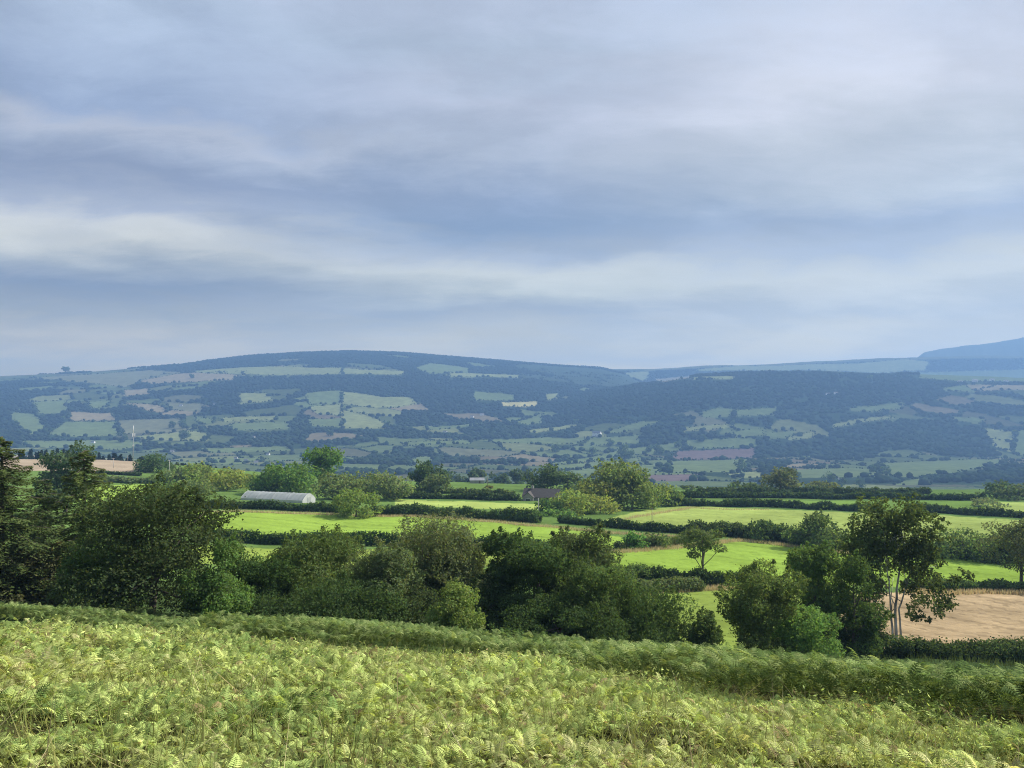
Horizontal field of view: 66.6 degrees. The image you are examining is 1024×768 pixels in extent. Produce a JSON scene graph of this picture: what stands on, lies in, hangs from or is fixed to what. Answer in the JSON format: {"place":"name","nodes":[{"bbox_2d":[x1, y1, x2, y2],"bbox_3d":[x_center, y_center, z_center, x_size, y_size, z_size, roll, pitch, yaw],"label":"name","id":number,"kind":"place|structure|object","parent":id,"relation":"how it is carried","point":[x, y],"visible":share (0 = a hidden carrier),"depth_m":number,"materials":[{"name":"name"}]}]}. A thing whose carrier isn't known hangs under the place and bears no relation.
{"place":"outdoors","nodes":[
{"label":"outdoors","id":0,"kind":"place"},
{"bbox_2d":[0,337,1023,767],"bbox_3d":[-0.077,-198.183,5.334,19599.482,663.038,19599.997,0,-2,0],"label":"ground","id":1,"kind":"structure","parent":0,"point":[982,617],"depth_m":1945.96,"materials":[{"name":"plant"}]},
{"bbox_2d":[0,436,69,604],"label":"larch","id":2,"kind":"object","parent":1,"relation":"on","point":[6,472],"visible":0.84,"depth_m":59.68,"materials":[{"name":"green plant"}]},
{"bbox_2d":[5,479,70,596],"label":"larch","id":3,"kind":"object","parent":1,"relation":"on","point":[44,495],"visible":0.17,"depth_m":69.48,"materials":[{"name":"green plant"}]},
{"bbox_2d":[0,538,77,606],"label":"tree","id":4,"kind":"object","parent":1,"relation":"on","point":[34,563],"visible":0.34,"depth_m":59.52,"materials":[{"name":"green plant"}]},
{"bbox_2d":[29,439,97,511],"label":"tree","id":5,"kind":"object","parent":1,"relation":"on","point":[55,464],"visible":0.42,"depth_m":197.33,"materials":[{"name":"green plant"}]},
{"bbox_2d":[30,450,147,606],"bbox_3d":[-35.202,12.376,64.013,8.981,14.094,10.191,1,-2,-37],"label":"larch","id":6,"kind":"object","parent":1,"relation":"on","point":[78,478],"visible":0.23,"depth_m":63.22,"materials":[{"name":"green plant"}]},
{"bbox_2d":[70,469,142,475],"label":"hedge","id":7,"kind":"object","parent":1,"relation":"on","point":[124,473],"visible":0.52,"depth_m":365.88,"materials":[{"name":"green plant"}]},
{"bbox_2d":[53,532,160,610],"bbox_3d":[-29.701,14.158,57.477,7.225,6.912,8.630,1,-2,-29],"label":"tree","id":8,"kind":"object","parent":1,"relation":"on","point":[72,561],"visible":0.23,"depth_m":55.29,"materials":[{"name":"green plant"}]},
{"bbox_2d":[93,474,181,483],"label":"hedge","id":9,"kind":"object","parent":1,"relation":"on","point":[117,478],"visible":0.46,"depth_m":332.79,"materials":[{"name":"green plant"}]},
{"bbox_2d":[40,470,257,622],"bbox_3d":[-24.714,11.378,54.146,13.437,10.654,14.173,1,-2,-34],"label":"tree","id":10,"kind":"object","parent":1,"relation":"on","point":[161,557],"visible":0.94,"depth_m":51.86,"materials":[{"name":"green plant"}]},
{"bbox_2d":[132,451,173,472],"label":"tree","id":11,"kind":"object","parent":1,"relation":"on","point":[148,464],"visible":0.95,"depth_m":385.43,"materials":[{"name":"green plant"}]},
{"bbox_2d":[148,462,193,484],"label":"tree","id":12,"kind":"object","parent":1,"relation":"on","point":[176,473],"visible":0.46,"depth_m":325.50,"materials":[{"name":"green plant"}]},
{"bbox_2d":[172,477,218,495],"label":"bush","id":13,"kind":"object","parent":1,"relation":"on","point":[202,485],"visible":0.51,"depth_m":282.92,"materials":[{"name":"green plant"}]},
{"bbox_2d":[182,461,227,482],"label":"tree","id":14,"kind":"object","parent":1,"relation":"on","point":[191,471],"visible":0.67,"depth_m":315.11,"materials":[{"name":"green plant"}]},
{"bbox_2d":[177,531,256,619],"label":"tree","id":15,"kind":"object","parent":1,"relation":"on","point":[222,554],"visible":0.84,"depth_m":51.14,"materials":[{"name":"green plant"}]},
{"bbox_2d":[202,465,250,490],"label":"tree","id":16,"kind":"object","parent":1,"relation":"on","point":[231,478],"visible":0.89,"depth_m":310.30,"materials":[{"name":"green plant"}]},
{"bbox_2d":[224,585,287,617],"bbox_3d":[-18.079,15.600,54.376,5.122,3.142,6.110,1,-2,-26],"label":"bush","id":17,"kind":"object","parent":1,"relation":"on","point":[257,604],"visible":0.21,"depth_m":53.15,"materials":[{"name":"green plant"}]},
{"bbox_2d":[245,475,284,491],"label":"tree","id":18,"kind":"object","parent":1,"relation":"on","point":[272,489],"visible":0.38,"depth_m":300.71,"materials":[{"name":"green plant"}]},
{"bbox_2d":[222,547,308,600],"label":"tree","id":19,"kind":"object","parent":1,"relation":"on","point":[269,577],"visible":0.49,"depth_m":55.46,"materials":[{"name":"green plant"}]},
{"bbox_2d":[193,499,339,512],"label":"hedge","id":20,"kind":"object","parent":1,"relation":"on","point":[322,506],"visible":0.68,"depth_m":221.00,"materials":[{"name":"green plant"}]},
{"bbox_2d":[241,491,314,502],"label":"polytunnel","id":21,"kind":"structure","parent":1,"relation":"on","point":[286,497],"depth_m":264.29,"materials":[{"name":"plastic"}]},
{"bbox_2d":[253,460,320,493],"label":"tree","id":22,"kind":"object","parent":1,"relation":"on","point":[296,483],"visible":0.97,"depth_m":294.19,"materials":[{"name":"green plant"}]},
{"bbox_2d":[271,523,366,610],"bbox_3d":[-14.028,14.780,58.654,9.531,8.197,9.074,0,-2,0],"label":"tree","id":23,"kind":"object","parent":1,"relation":"on","point":[314,551],"visible":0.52,"depth_m":58.26,"materials":[{"name":"green plant"}]},
{"bbox_2d":[300,445,344,486],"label":"tree","id":24,"kind":"object","parent":1,"relation":"on","point":[326,459],"visible":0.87,"depth_m":316.83,"materials":[{"name":"green plant"}]},
{"bbox_2d":[246,571,419,622],"bbox_3d":[-11.634,15.073,52.957,11.251,4.675,11.137,0,-2,0],"label":"bush","id":25,"kind":"object","parent":1,"relation":"on","point":[344,595],"visible":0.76,"depth_m":50.97,"materials":[{"name":"green plant"}]},
{"bbox_2d":[310,468,360,499],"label":"tree","id":26,"kind":"object","parent":1,"relation":"on","point":[336,486],"visible":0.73,"depth_m":283.11,"materials":[{"name":"green plant"}]},
{"bbox_2d":[329,487,385,518],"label":"bush","id":27,"kind":"object","parent":1,"relation":"on","point":[348,505],"visible":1,"depth_m":206.66,"materials":[{"name":"green plant"}]},
{"bbox_2d":[342,469,388,497],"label":"tree","id":28,"kind":"object","parent":1,"relation":"on","point":[366,481],"visible":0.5,"depth_m":286.45,"materials":[{"name":"green plant"}]},
{"bbox_2d":[194,526,547,551],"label":"hedge","id":29,"kind":"object","parent":1,"relation":"on","point":[271,538],"visible":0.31,"depth_m":148.59,"materials":[{"name":"green plant"}]},
{"bbox_2d":[335,540,428,624],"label":"tree","id":30,"kind":"object","parent":1,"relation":"on","point":[392,565],"visible":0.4,"depth_m":54.46,"materials":[{"name":"green plant"}]},
{"bbox_2d":[368,470,416,499],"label":"tree","id":31,"kind":"object","parent":1,"relation":"on","point":[392,488],"visible":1,"depth_m":281.03,"materials":[{"name":"green plant"}]},
{"bbox_2d":[362,585,458,641],"bbox_3d":[-6.749,16.262,55.140,7.960,4.228,8.590,0,-2,0],"label":"bush","id":32,"kind":"object","parent":1,"relation":"on","point":[415,608],"visible":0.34,"depth_m":53.56,"materials":[{"name":"green plant"}]},
{"bbox_2d":[336,505,499,612],"bbox_3d":[-6.513,14.465,59.700,12.943,10.212,14.121,0,-2,0],"label":"tree","id":33,"kind":"object","parent":1,"relation":"on","point":[417,539],"visible":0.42,"depth_m":58.81,"materials":[{"name":"green plant"}]},
{"bbox_2d":[408,459,447,487],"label":"tree","id":34,"kind":"object","parent":1,"relation":"on","point":[424,471],"visible":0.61,"depth_m":327.32,"materials":[{"name":"green plant"}]},
{"bbox_2d":[402,546,459,595],"bbox_3d":[-6.724,16.201,61.799,8.206,7.816,7.866,1,-2,-40],"label":"bush","id":35,"kind":"object","parent":1,"relation":"on","point":[434,580],"visible":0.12,"depth_m":59.06,"materials":[{"name":"green plant"}]},
{"bbox_2d":[415,471,453,493],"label":"bush","id":36,"kind":"object","parent":1,"relation":"on","point":[436,481],"visible":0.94,"depth_m":311.10,"materials":[{"name":"green plant"}]},
{"bbox_2d":[420,576,488,634],"bbox_3d":[-3.459,14.625,49.420,4.062,4.572,4.139,-1,-2,23],"label":"bush","id":37,"kind":"object","parent":1,"relation":"on","point":[456,602],"visible":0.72,"depth_m":48.84,"materials":[{"name":"green plant"}]},
{"bbox_2d":[371,501,542,522],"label":"hedge","id":38,"kind":"object","parent":1,"relation":"on","point":[523,515],"visible":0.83,"depth_m":208.67,"materials":[{"name":"green plant"}]},
{"bbox_2d":[398,490,520,500],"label":"hedge","id":39,"kind":"object","parent":1,"relation":"on","point":[482,495],"visible":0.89,"depth_m":287.53,"materials":[{"name":"green plant"}]},
{"bbox_2d":[431,525,493,610],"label":"tree","id":40,"kind":"object","parent":1,"relation":"on","point":[477,554],"visible":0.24,"depth_m":59.37,"materials":[{"name":"green plant"}]},
{"bbox_2d":[409,486,515,495],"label":"hedge","id":41,"kind":"object","parent":1,"relation":"on","point":[463,490],"visible":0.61,"depth_m":310.34,"materials":[{"name":"green plant"}]},
{"bbox_2d":[441,575,528,637],"bbox_3d":[-2.320,16.366,56.756,9.459,5.359,9.077,0,-2,0],"label":"bush","id":42,"kind":"object","parent":1,"relation":"on","point":[491,617],"visible":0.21,"depth_m":55.69,"materials":[{"name":"green plant"}]},
{"bbox_2d":[466,526,528,620],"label":"tree","id":43,"kind":"object","parent":1,"relation":"on","point":[498,545],"visible":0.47,"depth_m":57.42,"materials":[{"name":"green plant"}]},
{"bbox_2d":[0,617,1021,767],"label":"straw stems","id":44,"kind":"object","parent":1,"relation":"on","point":[788,741],"visible":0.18,"depth_m":7.57,"materials":[{"name":"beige plant"}]},
{"bbox_2d":[0,614,1023,767],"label":"bracken","id":45,"kind":"object","parent":1,"relation":"on","point":[23,662],"visible":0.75,"depth_m":8.40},
{"bbox_2d":[0,600,1023,721],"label":"green bracken","id":46,"kind":"object","parent":1,"relation":"on","point":[995,685],"visible":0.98,"depth_m":16.39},
{"bbox_2d":[0,624,1023,767],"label":"rough grass","id":47,"kind":"structure","parent":1,"relation":"on","point":[349,761],"depth_m":7.55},
{"bbox_2d":[0,350,1023,427],"bbox_3d":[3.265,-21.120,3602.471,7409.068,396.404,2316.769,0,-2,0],"label":"hill wood","id":48,"kind":"object","parent":1,"relation":"on","point":[412,361],"visible":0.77,"depth_m":3184.93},
{"bbox_2d":[0,407,1023,482],"bbox_3d":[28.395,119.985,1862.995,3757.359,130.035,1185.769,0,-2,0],"label":"valley wood","id":49,"kind":"object","parent":1,"relation":"on","point":[1013,472],"visible":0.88,"depth_m":2159.24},
{"bbox_2d":[0,614,1023,767],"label":"bracken leaflets","id":50,"kind":"object","parent":1,"relation":"on","point":[364,700],"visible":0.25,"depth_m":10.20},
{"bbox_2d":[1,358,1023,484],"bbox_3d":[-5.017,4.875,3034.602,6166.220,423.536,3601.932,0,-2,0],"label":"hedgerow scrub","id":51,"kind":"object","parent":1,"relation":"on","point":[923,479],"visible":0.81,"depth_m":2065.58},
{"bbox_2d":[7,594,1023,669],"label":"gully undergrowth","id":52,"kind":"object","parent":1,"relation":"on","point":[987,662],"visible":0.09,"depth_m":63.58,"materials":[{"name":"green plant"}]},
{"bbox_2d":[507,468,524,483],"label":"tree","id":53,"kind":"object","parent":1,"relation":"on","point":[516,478],"visible":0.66,"depth_m":607.84,"materials":[{"name":"green plant"}]},
{"bbox_2d":[498,527,572,636],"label":"tree","id":54,"kind":"object","parent":1,"relation":"on","point":[536,563],"visible":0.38,"depth_m":55.75,"materials":[{"name":"green plant"}]},
{"bbox_2d":[521,463,562,488],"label":"tree","id":55,"kind":"object","parent":1,"relation":"on","point":[546,479],"visible":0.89,"depth_m":336.33,"materials":[{"name":"green plant"}]},
{"bbox_2d":[522,485,561,500],"bbox_3d":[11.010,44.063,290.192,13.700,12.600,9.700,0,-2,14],"label":"bungalow","id":56,"kind":"object","parent":1,"relation":"on","point":[532,493],"visible":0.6,"depth_m":288.45,"materials":[{"name":"grey tile"}]},
{"bbox_2d":[534,497,563,513],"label":"bush","id":57,"kind":"object","parent":1,"relation":"on","point":[545,503],"visible":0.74,"depth_m":226.93,"materials":[{"name":"green plant"}]},
{"bbox_2d":[524,543,590,606],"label":"tree","id":58,"kind":"object","parent":1,"relation":"on","point":[547,587],"visible":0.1,"depth_m":58.10,"materials":[{"name":"green plant"}]},
{"bbox_2d":[541,507,577,517],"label":"bush","id":59,"kind":"object","parent":1,"relation":"on","point":[556,512],"visible":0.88,"depth_m":219.92,"materials":[{"name":"green plant"}]},
{"bbox_2d":[486,586,636,642],"bbox_3d":[3.164,15.842,51.439,9.898,4.006,10.086,0,-2,0],"label":"bush","id":60,"kind":"object","parent":1,"relation":"on","point":[583,627],"visible":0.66,"depth_m":51.20,"materials":[{"name":"green plant"}]},
{"bbox_2d":[555,468,584,491],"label":"tree","id":61,"kind":"object","parent":1,"relation":"on","point":[569,478],"visible":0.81,"depth_m":332.55,"materials":[{"name":"green plant"}]},
{"bbox_2d":[549,486,596,515],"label":"bush","id":62,"kind":"object","parent":1,"relation":"on","point":[578,501],"visible":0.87,"depth_m":228.75,"materials":[{"name":"green plant"}]},
{"bbox_2d":[548,522,626,588],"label":"tree","id":63,"kind":"object","parent":1,"relation":"on","point":[580,547],"visible":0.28,"depth_m":60.75,"materials":[{"name":"green plant"}]},
{"bbox_2d":[543,550,641,643],"bbox_3d":[5.480,15.356,54.617,8.164,6.946,7.812,0,-2,0],"label":"tree","id":64,"kind":"object","parent":1,"relation":"on","point":[586,579],"visible":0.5,"depth_m":53.41,"materials":[{"name":"green plant"}]},
{"bbox_2d":[576,479,619,508],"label":"tree","id":65,"kind":"object","parent":1,"relation":"on","point":[601,489],"visible":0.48,"depth_m":252.13,"materials":[{"name":"green plant"}]},
{"bbox_2d":[585,494,623,513],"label":"bush","id":66,"kind":"object","parent":1,"relation":"on","point":[600,503],"visible":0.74,"depth_m":232.61,"materials":[{"name":"green plant"}]},
{"bbox_2d":[192,506,1023,595],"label":"dry grass","id":67,"kind":"structure","parent":1,"relation":"on","point":[973,591],"depth_m":172.59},
{"bbox_2d":[577,457,647,508],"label":"tree","id":68,"kind":"object","parent":1,"relation":"on","point":[608,471],"visible":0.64,"depth_m":256.52,"materials":[{"name":"green plant"}]},
{"bbox_2d":[557,515,688,533],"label":"hedge","id":69,"kind":"object","parent":1,"relation":"on","point":[651,526],"visible":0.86,"depth_m":189.05,"materials":[{"name":"green plant"}]},
{"bbox_2d":[616,444,634,459],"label":"tree","id":70,"kind":"object","parent":1,"relation":"on","point":[628,454],"visible":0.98,"depth_m":1828.17,"materials":[{"name":"green plant"}]},
{"bbox_2d":[621,530,649,548],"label":"bush","id":71,"kind":"object","parent":1,"relation":"on","point":[632,537],"visible":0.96,"depth_m":155.09,"materials":[{"name":"green plant"}]},
{"bbox_2d":[611,468,661,509],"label":"tree","id":72,"kind":"object","parent":1,"relation":"on","point":[644,490],"visible":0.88,"depth_m":254.45,"materials":[{"name":"green plant"}]},
{"bbox_2d":[627,562,653,580],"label":"bush","id":73,"kind":"object","parent":1,"relation":"on","point":[640,568],"visible":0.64,"depth_m":115.88,"materials":[{"name":"green plant"}]},
{"bbox_2d":[629,482,673,508],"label":"tree","id":74,"kind":"object","parent":1,"relation":"on","point":[665,492],"visible":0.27,"depth_m":266.67,"materials":[{"name":"green plant"}]},
{"bbox_2d":[604,578,699,644],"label":"tree","id":75,"kind":"object","parent":1,"relation":"on","point":[653,619],"visible":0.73,"depth_m":53.47,"materials":[{"name":"green plant"}]},
{"bbox_2d":[622,535,692,548],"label":"hedge","id":76,"kind":"object","parent":1,"relation":"on","point":[674,541],"visible":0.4,"depth_m":159.50,"materials":[{"name":"green plant"}]},
{"bbox_2d":[644,531,673,547],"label":"bush","id":77,"kind":"object","parent":1,"relation":"on","point":[659,538],"visible":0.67,"depth_m":158.54,"materials":[{"name":"green plant"}]},
{"bbox_2d":[627,575,705,592],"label":"hedge","id":78,"kind":"object","parent":1,"relation":"on","point":[689,583],"visible":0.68,"depth_m":108.46,"materials":[{"name":"green plant"}]},
{"bbox_2d":[657,485,684,506],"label":"tree","id":79,"kind":"object","parent":1,"relation":"on","point":[678,495],"visible":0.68,"depth_m":282.87,"materials":[{"name":"green plant"}]},
{"bbox_2d":[616,564,768,586],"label":"hedge","id":80,"kind":"object","parent":1,"relation":"on","point":[712,578],"visible":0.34,"depth_m":116.33,"materials":[{"name":"green plant"}]},
{"bbox_2d":[674,525,727,574],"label":"tree","id":81,"kind":"object","parent":1,"relation":"on","point":[705,543],"visible":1,"depth_m":120.76,"materials":[{"name":"green plant"}]},
{"bbox_2d":[678,606,725,648],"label":"bush","id":82,"kind":"object","parent":1,"relation":"on","point":[712,633],"visible":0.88,"depth_m":52.80,"materials":[{"name":"green plant"}]},
{"bbox_2d":[727,480,769,487],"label":"tree","id":83,"kind":"object","parent":1,"relation":"on","point":[733,484],"visible":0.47,"depth_m":384.65,"materials":[{"name":"green plant"}]},
{"bbox_2d":[713,557,811,652],"bbox_3d":[18.986,17.232,59.690,7.255,7.575,7.293,1,-2,-35],"label":"tree","id":84,"kind":"object","parent":1,"relation":"on","point":[749,615],"visible":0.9,"depth_m":58.24,"materials":[{"name":"green plant"}]},
{"bbox_2d":[742,518,790,542],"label":"bush","id":85,"kind":"object","parent":1,"relation":"on","point":[764,525],"visible":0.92,"depth_m":175.33,"materials":[{"name":"green plant"}]},
{"bbox_2d":[671,497,881,512],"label":"hedge","id":86,"kind":"object","parent":1,"relation":"on","point":[755,502],"visible":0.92,"depth_m":283.84,"materials":[{"name":"green plant"}]},
{"bbox_2d":[538,369,1023,425],"bbox_3d":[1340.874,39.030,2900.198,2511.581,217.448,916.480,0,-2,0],"label":"spur wood","id":87,"kind":"object","parent":1,"relation":"on","point":[578,399],"visible":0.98,"depth_m":2674.06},
{"bbox_2d":[758,466,803,489],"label":"tree","id":88,"kind":"object","parent":1,"relation":"on","point":[780,478],"visible":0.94,"depth_m":370.53,"materials":[{"name":"green plant"}]},
{"bbox_2d":[770,602,850,657],"bbox_3d":[22.281,18.836,59.304,6.670,4.663,6.536,0,-2,0],"label":"bush","id":89,"kind":"object","parent":1,"relation":"on","point":[805,634],"visible":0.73,"depth_m":58.34,"materials":[{"name":"green plant"}]},
{"bbox_2d":[769,539,852,650],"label":"tree","id":90,"kind":"object","parent":1,"relation":"on","point":[815,563],"visible":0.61,"depth_m":66.18,"materials":[{"name":"green plant"}]},
{"bbox_2d":[698,486,932,493],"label":"hedge","id":91,"kind":"object","parent":1,"relation":"on","point":[849,489],"visible":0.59,"depth_m":367.98,"materials":[{"name":"green plant"}]},
{"bbox_2d":[780,508,854,550],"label":"bush","id":92,"kind":"object","parent":1,"relation":"on","point":[806,529],"visible":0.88,"depth_m":165.90,"materials":[{"name":"green plant"}]},
{"bbox_2d":[804,480,840,488],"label":"tree","id":93,"kind":"object","parent":1,"relation":"on","point":[826,484],"visible":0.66,"depth_m":383.69,"materials":[{"name":"green plant"}]},
{"bbox_2d":[679,489,986,500],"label":"hedge","id":94,"kind":"object","parent":1,"relation":"on","point":[721,493],"visible":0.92,"depth_m":331.60,"materials":[{"name":"green plant"}]},
{"bbox_2d":[685,519,1012,561],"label":"hedge","id":95,"kind":"object","parent":1,"relation":"on","point":[705,526],"visible":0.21,"depth_m":178.27,"materials":[{"name":"green plant"}]},
{"bbox_2d":[814,549,895,658],"bbox_3d":[28.628,18.549,65.983,5.542,9.625,6.275,1,-2,-32],"label":"tree","id":96,"kind":"object","parent":1,"relation":"on","point":[867,618],"visible":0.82,"depth_m":64.68,"materials":[{"name":"green plant"}]},
{"bbox_2d":[774,630,1023,662],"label":"hedge","id":97,"kind":"object","parent":1,"relation":"on","point":[1003,649],"visible":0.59,"depth_m":67.94,"materials":[{"name":"green plant"}]},
{"bbox_2d":[827,492,975,639],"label":"birch tree","id":98,"kind":"object","parent":1,"relation":"on","point":[882,528],"visible":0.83,"depth_m":72.15,"materials":[{"name":"green plant"}]},
{"bbox_2d":[899,578,1023,591],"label":"hedge","id":99,"kind":"object","parent":1,"relation":"on","point":[998,584],"visible":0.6,"depth_m":121.64,"materials":[{"name":"green plant"}]},
{"bbox_2d":[903,503,1023,517],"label":"hedge","id":100,"kind":"object","parent":1,"relation":"on","point":[987,511],"visible":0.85,"depth_m":250.79,"materials":[{"name":"green plant"}]},
{"bbox_2d":[932,524,997,563],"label":"bush","id":101,"kind":"object","parent":1,"relation":"on","point":[961,540],"visible":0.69,"depth_m":156.34,"materials":[{"name":"green plant"}]},
{"bbox_2d":[970,497,1011,507],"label":"bush","id":102,"kind":"object","parent":1,"relation":"on","point":[980,501],"visible":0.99,"depth_m":296.58,"materials":[{"name":"green plant"}]},
{"bbox_2d":[974,479,1012,498],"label":"tree","id":103,"kind":"object","parent":1,"relation":"on","point":[990,485],"visible":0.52,"depth_m":346.91,"materials":[{"name":"green plant"}]},
{"bbox_2d":[973,518,1023,581],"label":"tree","id":104,"kind":"object","parent":1,"relation":"on","point":[1017,541],"visible":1,"depth_m":127.37,"materials":[{"name":"green plant"}]},
{"bbox_2d":[976,529,1020,564],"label":"bush","id":105,"kind":"object","parent":1,"relation":"on","point":[1004,556],"visible":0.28,"depth_m":153.43,"materials":[{"name":"green plant"}]},
{"bbox_2d":[990,482,1023,500],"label":"tree","id":106,"kind":"object","parent":1,"relation":"on","point":[1015,491],"visible":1,"depth_m":333.56,"materials":[{"name":"green plant"}]},
{"bbox_2d":[0,0,1023,375],"label":"sky","id":107,"kind":"structure","parent":0,"point":[611,184],"materials":[{"name":"blue"}]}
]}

